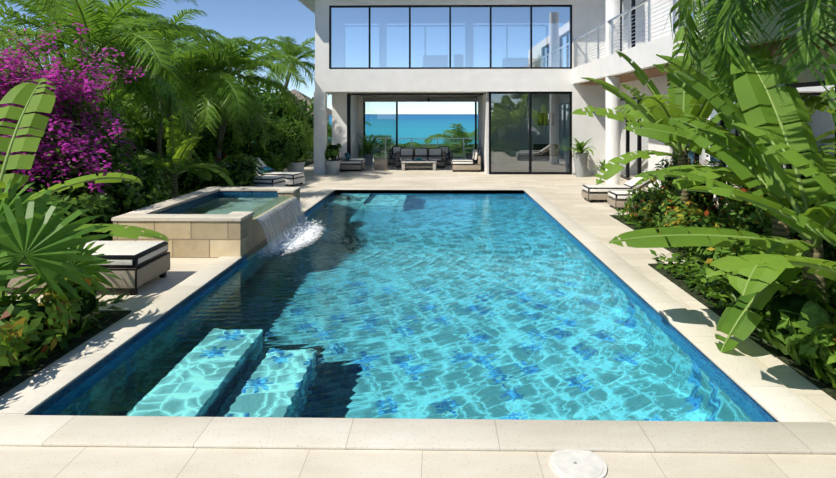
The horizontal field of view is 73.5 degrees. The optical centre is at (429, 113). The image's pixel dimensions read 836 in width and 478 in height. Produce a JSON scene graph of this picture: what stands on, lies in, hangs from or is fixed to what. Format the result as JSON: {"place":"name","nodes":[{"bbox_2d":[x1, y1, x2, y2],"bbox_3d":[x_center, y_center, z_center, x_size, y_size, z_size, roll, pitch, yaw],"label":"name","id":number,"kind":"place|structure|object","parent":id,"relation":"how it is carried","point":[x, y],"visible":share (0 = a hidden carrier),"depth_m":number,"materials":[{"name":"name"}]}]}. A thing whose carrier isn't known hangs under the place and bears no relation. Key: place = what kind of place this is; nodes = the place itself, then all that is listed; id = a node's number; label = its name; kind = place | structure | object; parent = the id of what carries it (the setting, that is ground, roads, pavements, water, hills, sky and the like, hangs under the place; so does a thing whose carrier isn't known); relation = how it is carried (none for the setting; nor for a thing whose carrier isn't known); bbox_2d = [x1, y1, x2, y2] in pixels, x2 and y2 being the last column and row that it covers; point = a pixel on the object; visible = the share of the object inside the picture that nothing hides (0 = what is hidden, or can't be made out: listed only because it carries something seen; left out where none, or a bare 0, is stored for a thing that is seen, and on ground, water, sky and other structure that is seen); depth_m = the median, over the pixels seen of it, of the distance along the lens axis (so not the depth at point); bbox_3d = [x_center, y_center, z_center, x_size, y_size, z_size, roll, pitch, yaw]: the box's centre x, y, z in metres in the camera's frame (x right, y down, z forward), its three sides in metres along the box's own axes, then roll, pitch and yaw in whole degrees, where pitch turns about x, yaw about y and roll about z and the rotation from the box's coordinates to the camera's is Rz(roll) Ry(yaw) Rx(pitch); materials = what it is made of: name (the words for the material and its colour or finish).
{"place":"outdoors","nodes":[
{"label":"outdoors","id":0,"kind":"place"},
{"bbox_2d":[0,0,477,113],"label":"sky","id":1,"kind":"structure","parent":0,"point":[272,19],"materials":[{"name":"blue"}]},
{"bbox_2d":[144,114,477,157],"bbox_3d":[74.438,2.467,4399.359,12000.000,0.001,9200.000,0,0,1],"label":"ocean","id":2,"kind":"structure","parent":0,"point":[418,125],"depth_m":110.27,"materials":[{"name":"blue liquid"}]},
{"bbox_2d":[3,54,331,157],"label":"trees","id":3,"kind":"object","parent":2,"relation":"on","point":[268,100],"depth_m":29.35,"materials":[{"name":"green plant"}]},
{"bbox_2d":[244,36,328,103],"bbox_3d":[-8.081,-1.072,32.997,5.542,6.963,5.317,0,0,1],"label":"palm","id":4,"kind":"object","parent":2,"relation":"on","point":[306,49],"visible":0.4,"depth_m":32.64,"materials":[{"name":"green plant"}]},
{"bbox_2d":[279,89,331,148],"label":"neighbour hut","id":5,"kind":"object","parent":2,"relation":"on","point":[298,94],"visible":0.14,"depth_m":41.66,"materials":[{"name":"paint"}]},
{"bbox_2d":[311,121,370,148],"bbox_3d":[-6.668,2.622,38.453,5.479,4.574,5.586,0,0,1],"label":"sea palm","id":6,"kind":"object","parent":2,"relation":"on","point":[329,133],"visible":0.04,"depth_m":37.68,"materials":[{"name":"green plant"}]},
{"bbox_2d":[367,134,422,154],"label":"sea palm","id":7,"kind":"object","parent":2,"relation":"on","point":[391,144],"depth_m":35.54,"materials":[{"name":"green plant"}]},
{"bbox_2d":[422,123,477,152],"bbox_3d":[1.936,2.743,37.038,5.406,4.333,5.720,0,0,16],"label":"sea palm","id":8,"kind":"object","parent":2,"relation":"on","point":[459,133],"visible":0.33,"depth_m":36.44,"materials":[{"name":"green plant"}]},
{"bbox_2d":[0,158,835,477],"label":"pool deck","id":9,"kind":"structure","parent":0,"point":[594,218],"depth_m":3.97,"materials":[{"name":"stone"}]},
{"bbox_2d":[3,241,169,294],"bbox_3d":[-4.887,2.142,7.874,2.050,0.530,0.950,0,0,1],"label":"daybed","id":10,"kind":"object","parent":9,"relation":"on","point":[135,265],"visible":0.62,"depth_m":7.55,"materials":[{"name":"white fabric"}]},
{"bbox_2d":[111,187,300,257],"bbox_3d":[-4.203,2.222,11.363,2.190,0.970,4.040,0,0,1],"label":"spa","id":11,"kind":"object","parent":9,"relation":"on","point":[237,234],"visible":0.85,"depth_m":9.38,"materials":[{"name":"stone"}]},
{"bbox_2d":[167,194,291,217],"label":"spa water","id":12,"kind":"structure","parent":11,"relation":"in","point":[258,204],"depth_m":11.58,"materials":[{"name":"teal liquid"}]},
{"bbox_2d":[222,162,285,186],"bbox_3d":[-5.719,1.964,17.790,2.100,0.886,0.800,0,0,15],"label":"lounger","id":13,"kind":"object","parent":9,"relation":"on","point":[271,181],"visible":0.15,"depth_m":17.32,"materials":[{"name":"white fabric"}]},
{"bbox_2d":[250,157,304,186],"bbox_3d":[-5.397,1.964,19.084,2.100,0.886,0.800,0,0,15],"label":"lounger","id":14,"kind":"object","parent":9,"relation":"on","point":[292,179],"visible":0.5,"depth_m":18.78,"materials":[{"name":"white fabric"}]},
{"bbox_2d":[258,152,296,171],"bbox_3d":[-5.849,1.962,21.027,2.117,1.009,2.034,0,0,1],"label":"fern","id":15,"kind":"object","parent":9,"relation":"on","point":[279,161],"visible":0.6,"depth_m":20.97,"materials":[{"name":"green plant"}]},
{"bbox_2d":[286,161,304,171],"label":"planter column","id":16,"kind":"structure","parent":9,"relation":"on","point":[297,166],"depth_m":21.41,"materials":[{"name":"concrete"}]},
{"bbox_2d":[283,141,308,161],"bbox_3d":[-5.136,1.458,21.543,1.036,0.854,0.740,0,0,-30],"label":"pot shrub","id":17,"kind":"object","parent":16,"relation":"on","point":[291,151],"visible":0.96,"depth_m":21.30,"materials":[{"name":"green plant"}]},
{"bbox_2d":[288,145,304,158],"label":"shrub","id":18,"kind":"object","parent":17,"relation":"in","point":[301,153],"visible":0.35,"depth_m":21.52,"materials":[{"name":"green plant"}]},
{"bbox_2d":[325,160,340,173],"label":"planter column","id":19,"kind":"structure","parent":9,"relation":"on","point":[332,166],"depth_m":22.42,"materials":[{"name":"concrete"}]},
{"bbox_2d":[326,145,338,157],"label":"pot shrub","id":20,"kind":"object","parent":19,"relation":"on","point":[334,147],"visible":0.56,"depth_m":22.52,"materials":[{"name":"green plant"}]},
{"bbox_2d":[324,143,341,160],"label":"pot shrub","id":21,"kind":"object","parent":19,"relation":"on","point":[333,151],"visible":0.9,"depth_m":22.39,"materials":[{"name":"green plant"}]},
{"bbox_2d":[333,150,364,171],"bbox_3d":[-3.454,1.976,23.952,1.270,0.862,1.100,0,0,1],"label":"lounge chair","id":22,"kind":"object","parent":9,"relation":"on","point":[348,163],"visible":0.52,"depth_m":23.42,"materials":[{"name":"black"}]},
{"bbox_2d":[362,153,372,164],"bbox_3d":[-2.922,2.140,26.444,0.541,0.534,0.541,0,0,1],"label":"porch planter","id":23,"kind":"object","parent":9,"relation":"on","point":[368,158],"visible":0.81,"depth_m":26.24,"materials":[{"name":"ceramic"}]},
{"bbox_2d":[357,134,386,157],"bbox_3d":[-2.864,1.430,26.430,2.307,1.144,2.105,0,0,1],"label":"potted plant","id":24,"kind":"object","parent":23,"relation":"in","point":[368,147],"visible":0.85,"depth_m":26.44,"materials":[{"name":"green plant"}]},
{"bbox_2d":[374,158,387,169],"bbox_3d":[-2.109,2.170,24.230,0.570,0.475,0.570,0,0,1],"label":"side table","id":25,"kind":"object","parent":9,"relation":"on","point":[380,163],"visible":1,"depth_m":23.95,"materials":[{"name":"wicker"}]},
{"bbox_2d":[307,138,477,158],"bbox_3d":[1.139,1.847,30.000,15.500,1.120,0.070,0,0,1],"label":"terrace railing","id":26,"kind":"object","parent":9,"relation":"on","point":[411,146],"visible":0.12,"depth_m":30.01,"materials":[{"name":"silver metal"}]},
{"bbox_2d":[388,146,401,164],"bbox_3d":[-1.567,1.976,26.711,0.800,0.862,0.820,0,0,1],"label":"armchair","id":27,"kind":"object","parent":9,"relation":"on","point":[392,153],"visible":0.52,"depth_m":26.70,"materials":[{"name":"black fabric"}]},
{"bbox_2d":[31,190,777,421],"bbox_3d":[-0.133,3.082,11.019,6.000,1.350,13.350,0,0,1],"label":"wall tile","id":28,"kind":"object","parent":9,"relation":"in","point":[169,313],"depth_m":6.22,"materials":[{"name":"blue tile"}]},
{"bbox_2d":[40,193,768,421],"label":"pool water","id":29,"kind":"structure","parent":28,"relation":"in","point":[514,306],"depth_m":6.25,"materials":[{"name":"blue liquid"}]},
{"bbox_2d":[255,197,305,252],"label":"waterfall","id":30,"kind":"structure","parent":29,"relation":"on","point":[278,221],"depth_m":11.00,"materials":[{"name":"white"}]},
{"bbox_2d":[256,223,324,256],"bbox_3d":[-2.353,2.485,11.332,1.450,0.001,3.320,0,0,1],"label":"water foam","id":31,"kind":"object","parent":29,"relation":"on","point":[265,249],"visible":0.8,"depth_m":11.08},
{"bbox_2d":[271,217,321,252],"bbox_3d":[-2.597,2.408,11.338,0.509,0.223,2.811,0,0,1],"label":"water splash","id":32,"kind":"object","parent":29,"relation":"on","point":[290,239],"visible":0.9,"depth_m":11.13,"materials":[{"name":"white liquid"}]},
{"bbox_2d":[0,188,835,453],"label":"pool coping","id":33,"kind":"object","parent":9,"relation":"on","point":[800,426],"visible":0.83,"depth_m":4.26,"materials":[{"name":"beige stone"}]},
{"bbox_2d":[0,157,835,399],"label":"planting beds","id":34,"kind":"object","parent":9,"relation":"on","point":[30,370],"visible":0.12,"depth_m":6.03,"materials":[{"name":"soil"}]},
{"bbox_2d":[0,0,76,56],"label":"palm","id":35,"kind":"object","parent":34,"relation":"on","point":[57,6],"visible":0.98,"depth_m":11.22,"materials":[{"name":"green plant"}]},
{"bbox_2d":[0,274,107,365],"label":"crotons","id":36,"kind":"object","parent":34,"relation":"on","point":[63,309],"depth_m":5.44,"materials":[{"name":"green plant"}]},
{"bbox_2d":[0,175,123,311],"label":"fan palm","id":37,"kind":"object","parent":34,"relation":"on","point":[51,252],"visible":0.98,"depth_m":5.96,"materials":[{"name":"green plant"}]},
{"bbox_2d":[0,14,147,213],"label":"bougainvillea","id":38,"kind":"object","parent":34,"relation":"on","point":[67,90],"depth_m":11.00,"materials":[{"name":"purple plant"}]},
{"bbox_2d":[0,45,30,87],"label":"bougainvillea flowers","id":39,"kind":"object","parent":38,"relation":"attached to","point":[7,50],"visible":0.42,"depth_m":11.06,"materials":[{"name":"purple plant"}]},
{"bbox_2d":[0,105,139,195],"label":"bougainvillea flowers","id":40,"kind":"object","parent":38,"relation":"attached to","point":[73,149],"visible":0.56,"depth_m":10.13,"materials":[{"name":"purple plant"}]},
{"bbox_2d":[0,77,168,241],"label":"banana plant","id":41,"kind":"object","parent":34,"relation":"on","point":[22,94],"visible":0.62,"depth_m":7.34,"materials":[{"name":"green plant"}]},
{"bbox_2d":[0,0,181,121],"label":"palm","id":42,"kind":"object","parent":34,"relation":"on","point":[19,20],"visible":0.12,"depth_m":16.79,"materials":[{"name":"green plant"}]},
{"bbox_2d":[0,0,225,169],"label":"palm","id":43,"kind":"object","parent":34,"relation":"on","point":[86,15],"visible":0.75,"depth_m":14.12,"materials":[{"name":"green plant"}]},
{"bbox_2d":[0,184,257,381],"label":"garden bed","id":44,"kind":"object","parent":34,"relation":"on","point":[17,367],"visible":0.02,"depth_m":6.06,"materials":[{"name":"green plant"}]},
{"bbox_2d":[84,5,185,69],"bbox_3d":[-16.119,-1.634,30.276,5.638,8.085,6.395,0,0,-22],"label":"palm","id":45,"kind":"object","parent":34,"relation":"on","point":[158,15],"visible":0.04,"depth_m":29.60,"materials":[{"name":"green plant"}]},
{"bbox_2d":[104,3,223,159],"bbox_3d":[-11.347,-1.095,24.210,4.964,7.006,5.018,0,0,1],"label":"palm","id":46,"kind":"object","parent":34,"relation":"on","point":[159,131],"visible":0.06,"depth_m":24.10,"materials":[{"name":"green plant"}]},
{"bbox_2d":[35,117,294,237],"bbox_3d":[-8.159,1.255,16.519,6.300,2.393,15.455,0,0,1],"label":"understory","id":47,"kind":"object","parent":34,"relation":"on","point":[100,204],"depth_m":16.22,"materials":[{"name":"green plant"}]},
{"bbox_2d":[122,127,211,196],"bbox_3d":[-7.213,1.382,15.439,2.393,2.050,2.280,0,0,38],"label":"banana","id":48,"kind":"object","parent":34,"relation":"on","point":[206,175],"visible":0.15,"depth_m":15.23,"materials":[{"name":"green plant"}]},
{"bbox_2d":[84,45,254,164],"bbox_3d":[-9.482,-0.010,20.637,5.961,4.837,6.244,0,0,-24],"label":"palm","id":49,"kind":"object","parent":34,"relation":"on","point":[135,115],"visible":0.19,"depth_m":20.01,"materials":[{"name":"green plant"}]},
{"bbox_2d":[125,115,232,198],"bbox_3d":[-6.484,1.210,14.399,2.621,2.394,2.456,0,0,-23],"label":"banana","id":50,"kind":"object","parent":34,"relation":"on","point":[176,148],"visible":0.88,"depth_m":14.23,"materials":[{"name":"green plant"}]},
{"bbox_2d":[94,37,289,162],"bbox_3d":[-8.524,-0.239,19.959,6.380,5.294,6.569,0,0,1],"label":"palm","id":51,"kind":"object","parent":34,"relation":"on","point":[186,50],"visible":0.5,"depth_m":19.12,"materials":[{"name":"green plant"}]},
{"bbox_2d":[112,110,313,161],"bbox_3d":[-11.469,1.078,25.930,12.432,2.644,2.264,0,0,1],"label":"hedge","id":52,"kind":"object","parent":34,"relation":"on","point":[279,124],"depth_m":25.53,"materials":[{"name":"green plant"}]},
{"bbox_2d":[193,152,247,189],"bbox_3d":[-6.620,1.743,17.279,2.249,1.201,2.053,0,0,1],"label":"fern","id":53,"kind":"object","parent":34,"relation":"on","point":[211,159],"visible":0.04,"depth_m":17.05,"materials":[{"name":"green plant"}]},
{"bbox_2d":[139,27,314,164],"bbox_3d":[-7.306,-0.338,21.092,6.398,5.496,6.842,0,0,1],"label":"palm","id":54,"kind":"object","parent":34,"relation":"on","point":[244,55],"visible":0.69,"depth_m":20.22,"materials":[{"name":"green plant"}]},
{"bbox_2d":[215,150,245,163],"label":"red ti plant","id":55,"kind":"object","parent":34,"relation":"on","point":[225,156],"visible":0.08,"depth_m":18.98,"materials":[{"name":"plant"}]},
{"bbox_2d":[571,20,738,204],"bbox_3d":[4.688,0.180,11.054,3.144,4.454,3.393,0,0,38],"label":"banana","id":56,"kind":"object","parent":34,"relation":"on","point":[677,104],"visible":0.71,"depth_m":11.03,"materials":[{"name":"green plant"}]},
{"bbox_2d":[621,78,692,164],"bbox_3d":[5.352,0.655,13.111,1.656,3.504,2.658,0,0,25],"label":"banana plant","id":57,"kind":"object","parent":34,"relation":"on","point":[636,93],"visible":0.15,"depth_m":13.32,"materials":[{"name":"green plant"}]},
{"bbox_2d":[623,40,802,253],"bbox_3d":[4.279,0.613,7.728,3.070,3.588,2.434,0,0,-5],"label":"banana plant","id":58,"kind":"object","parent":34,"relation":"on","point":[660,132],"visible":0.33,"depth_m":7.63,"materials":[{"name":"green plant"}]},
{"bbox_2d":[609,52,835,352],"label":"banana plant","id":59,"kind":"object","parent":34,"relation":"on","point":[782,186],"visible":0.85,"depth_m":6.25,"materials":[{"name":"green plant"}]},
{"bbox_2d":[669,44,776,159],"bbox_3d":[4.904,0.438,9.276,1.842,3.939,2.838,0,0,27],"label":"banana","id":60,"kind":"object","parent":34,"relation":"on","point":[722,128],"visible":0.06,"depth_m":9.79,"materials":[{"name":"green plant"}]},
{"bbox_2d":[614,208,835,388],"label":"ground cover","id":61,"kind":"object","parent":34,"relation":"on","point":[702,286],"visible":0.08,"depth_m":7.75,"materials":[{"name":"green plant"}]},
{"bbox_2d":[661,0,790,80],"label":"palm","id":62,"kind":"object","parent":34,"relation":"on","point":[685,13],"visible":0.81,"depth_m":7.04,"materials":[{"name":"green plant"}]},
{"bbox_2d":[624,154,835,265],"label":"shrubs","id":63,"kind":"object","parent":34,"relation":"on","point":[674,215],"depth_m":10.51,"materials":[{"name":"green plant"}]},
{"bbox_2d":[676,0,835,106],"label":"palm","id":64,"kind":"object","parent":34,"relation":"on","point":[735,16],"visible":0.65,"depth_m":6.83,"materials":[{"name":"green plant"}]},
{"bbox_2d":[685,54,835,280],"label":"banana plant","id":65,"kind":"object","parent":34,"relation":"on","point":[800,222],"visible":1,"depth_m":5.06,"materials":[{"name":"green plant"}]},
{"bbox_2d":[691,226,835,387],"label":"shrubs","id":66,"kind":"object","parent":34,"relation":"on","point":[822,343],"depth_m":5.37,"materials":[{"name":"green plant"}]},
{"bbox_2d":[401,158,436,170],"bbox_3d":[-0.462,2.145,24.052,1.500,0.524,0.650,0,0,1],"label":"coffee table","id":67,"kind":"object","parent":9,"relation":"on","point":[404,162],"visible":1,"depth_m":23.77,"materials":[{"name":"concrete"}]},
{"bbox_2d":[395,148,445,167],"bbox_3d":[-0.409,1.976,25.391,2.250,0.862,0.920,0,0,1],"label":"sofa","id":68,"kind":"object","parent":9,"relation":"on","point":[438,155],"visible":0.83,"depth_m":25.52,"materials":[{"name":"black"}]},
{"bbox_2d":[439,146,452,163],"bbox_3d":[0.682,1.976,26.673,0.800,0.862,0.820,0,0,1],"label":"armchair","id":69,"kind":"object","parent":9,"relation":"on","point":[449,155],"visible":0.46,"depth_m":26.77,"materials":[{"name":"black fabric"}]},
{"bbox_2d":[451,149,480,171],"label":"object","id":70,"kind":"object","parent":9,"relation":"on","point":[464,165],"visible":1,"depth_m":23.23,"materials":[{"name":"white"}]},
{"bbox_2d":[465,147,480,161],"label":"throw pillows","id":71,"kind":"object","parent":70,"relation":"on","point":[468,156],"visible":0.25,"depth_m":25.38,"materials":[{"name":"black fabric"}]},
{"bbox_2d":[298,0,835,191],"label":"house","id":72,"kind":"structure","parent":9,"relation":"on","point":[351,91],"depth_m":22.26,"materials":[{"name":"paint"}]},
{"bbox_2d":[416,95,444,101],"bbox_3d":[0.013,-0.723,24.899,1.327,0.340,1.300,0,0,1],"label":"ceiling fan","id":73,"kind":"object","parent":72,"relation":"attached to","point":[428,100],"visible":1,"depth_m":25.02,"materials":[{"name":"black metal"}]},
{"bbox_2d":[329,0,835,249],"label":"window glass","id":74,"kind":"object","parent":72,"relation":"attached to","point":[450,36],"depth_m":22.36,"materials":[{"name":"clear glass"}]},
{"bbox_2d":[573,0,708,66],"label":"balcony railing","id":75,"kind":"object","parent":72,"relation":"attached to","point":[628,28],"visible":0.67,"depth_m":15.75,"materials":[{"name":"silver metal"}]},
{"bbox_2d":[550,450,606,477],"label":"skimmer lid","id":76,"kind":"object","parent":9,"relation":"on","point":[575,464],"visible":0.92,"depth_m":3.82,"materials":[{"name":"white plastic"}]},
{"bbox_2d":[573,152,587,176],"bbox_3d":[5.795,1.950,21.495,0.562,0.914,0.562,0,0,1],"label":"tall planter","id":77,"kind":"object","parent":9,"relation":"on","point":[580,161],"visible":0.94,"depth_m":21.30,"materials":[{"name":"ceramic"}]},
{"bbox_2d":[561,136,599,155],"bbox_3d":[5.659,1.202,21.519,1.558,0.708,1.376,0,0,31],"label":"tall potted plant","id":78,"kind":"object","parent":77,"relation":"on","point":[579,148],"visible":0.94,"depth_m":21.38,"materials":[{"name":"green plant"}]},
{"bbox_2d":[596,170,604,180],"bbox_3d":[6.272,2.210,20.087,0.562,0.394,0.562,0,0,1],"label":"planter","id":79,"kind":"object","parent":9,"relation":"on","point":[598,172],"visible":0.23,"depth_m":19.94,"materials":[{"name":"ceramic"}]},
{"bbox_2d":[594,159,604,169],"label":"pot plant","id":80,"kind":"object","parent":79,"relation":"in","point":[602,164],"visible":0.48,"depth_m":20.16,"materials":[{"name":"green plant"}]},
{"bbox_2d":[582,171,656,202],"bbox_3d":[5.294,2.006,15.503,2.000,0.802,0.720,0,0,1],"label":"lounger","id":81,"kind":"object","parent":9,"relation":"on","point":[591,193],"visible":0.46,"depth_m":15.18,"materials":[{"name":"white fabric"}]},
{"bbox_2d":[607,185,664,210],"bbox_3d":[5.623,2.006,14.247,2.000,0.802,0.720,0,0,1],"label":"lounger","id":82,"kind":"object","parent":9,"relation":"on","point":[616,199],"visible":0.23,"depth_m":13.95,"materials":[{"name":"white"}]}
]}

